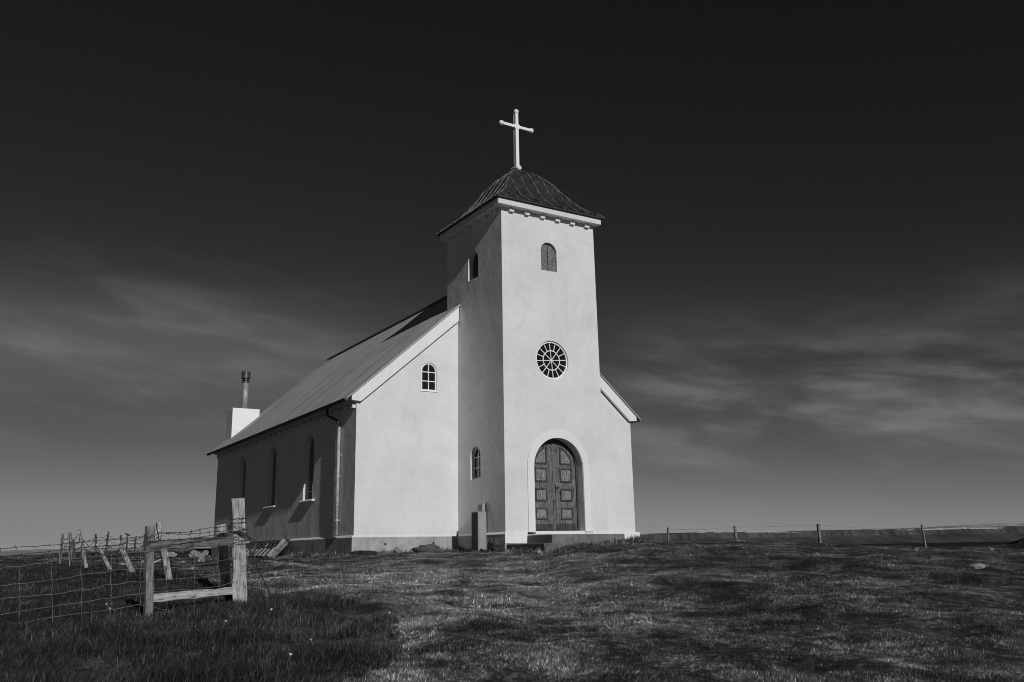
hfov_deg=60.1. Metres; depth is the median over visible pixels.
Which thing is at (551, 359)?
rose window
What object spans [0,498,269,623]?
wire fence
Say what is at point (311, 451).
window
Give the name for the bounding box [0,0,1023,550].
sky
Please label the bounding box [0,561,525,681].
long grass
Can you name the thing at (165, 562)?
crooked fence
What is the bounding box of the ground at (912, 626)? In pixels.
[0,538,1023,681]
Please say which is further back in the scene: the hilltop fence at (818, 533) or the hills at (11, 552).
the hills at (11, 552)
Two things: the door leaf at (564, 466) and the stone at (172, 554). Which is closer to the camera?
the door leaf at (564, 466)
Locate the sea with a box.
[848,541,1014,546]
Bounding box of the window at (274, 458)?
[262,450,276,508]
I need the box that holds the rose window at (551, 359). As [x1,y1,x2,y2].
[536,341,566,378]
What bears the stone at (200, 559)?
on the ground at (912, 626)
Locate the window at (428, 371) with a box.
[421,363,436,391]
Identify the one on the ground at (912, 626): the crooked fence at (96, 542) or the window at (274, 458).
the crooked fence at (96, 542)
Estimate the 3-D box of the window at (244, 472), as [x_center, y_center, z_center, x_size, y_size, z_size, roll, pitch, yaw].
[-10.841,5.856,36.183,0.060,2.178,0.976,7,-15,-31]
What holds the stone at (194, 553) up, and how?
on the ground at (912, 626)
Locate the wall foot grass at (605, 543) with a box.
[229,534,655,556]
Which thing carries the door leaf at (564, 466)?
in the church
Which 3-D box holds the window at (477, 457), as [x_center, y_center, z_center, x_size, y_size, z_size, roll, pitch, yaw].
[-0.998,3.697,26.863,0.050,0.988,0.616,7,-15,-31]
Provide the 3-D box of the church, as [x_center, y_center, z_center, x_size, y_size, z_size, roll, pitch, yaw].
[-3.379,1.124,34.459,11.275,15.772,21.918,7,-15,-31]
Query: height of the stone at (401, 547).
0.278 m
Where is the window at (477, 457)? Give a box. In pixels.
[473,447,480,478]
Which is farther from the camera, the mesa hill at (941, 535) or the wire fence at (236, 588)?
the mesa hill at (941, 535)
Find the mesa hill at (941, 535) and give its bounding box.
[640,526,1023,543]
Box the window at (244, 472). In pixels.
[242,461,245,497]
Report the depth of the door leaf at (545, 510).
26.25 m
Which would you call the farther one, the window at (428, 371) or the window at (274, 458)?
the window at (274, 458)
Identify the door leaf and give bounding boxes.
[534,441,555,530]
[552,441,576,530]
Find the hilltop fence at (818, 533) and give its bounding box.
[667,524,1021,546]
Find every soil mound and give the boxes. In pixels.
[350,550,380,554]
[412,544,442,552]
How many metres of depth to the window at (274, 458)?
33.07 m
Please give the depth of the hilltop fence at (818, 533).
39.03 m
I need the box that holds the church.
[206,109,640,556]
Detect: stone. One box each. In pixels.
[168,552,176,556]
[169,548,192,553]
[189,550,200,556]
[198,557,204,561]
[201,550,208,554]
[394,543,414,552]
[487,537,499,550]
[968,563,985,568]
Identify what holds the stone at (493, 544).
on the ground at (912, 626)
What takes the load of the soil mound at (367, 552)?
on the ground at (912, 626)
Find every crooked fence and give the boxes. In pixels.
[59,522,171,578]
[72,531,156,557]
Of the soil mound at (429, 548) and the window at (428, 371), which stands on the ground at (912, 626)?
the soil mound at (429, 548)
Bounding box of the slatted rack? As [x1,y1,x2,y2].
[246,539,291,557]
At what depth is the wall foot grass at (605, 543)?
24.32 m
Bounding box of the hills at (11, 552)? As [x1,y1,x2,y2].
[0,523,1023,555]
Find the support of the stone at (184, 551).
on the ground at (912, 626)
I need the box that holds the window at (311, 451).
[298,437,313,502]
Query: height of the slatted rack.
0.691 m
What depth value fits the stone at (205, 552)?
39.59 m
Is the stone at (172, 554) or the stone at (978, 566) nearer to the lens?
the stone at (978, 566)

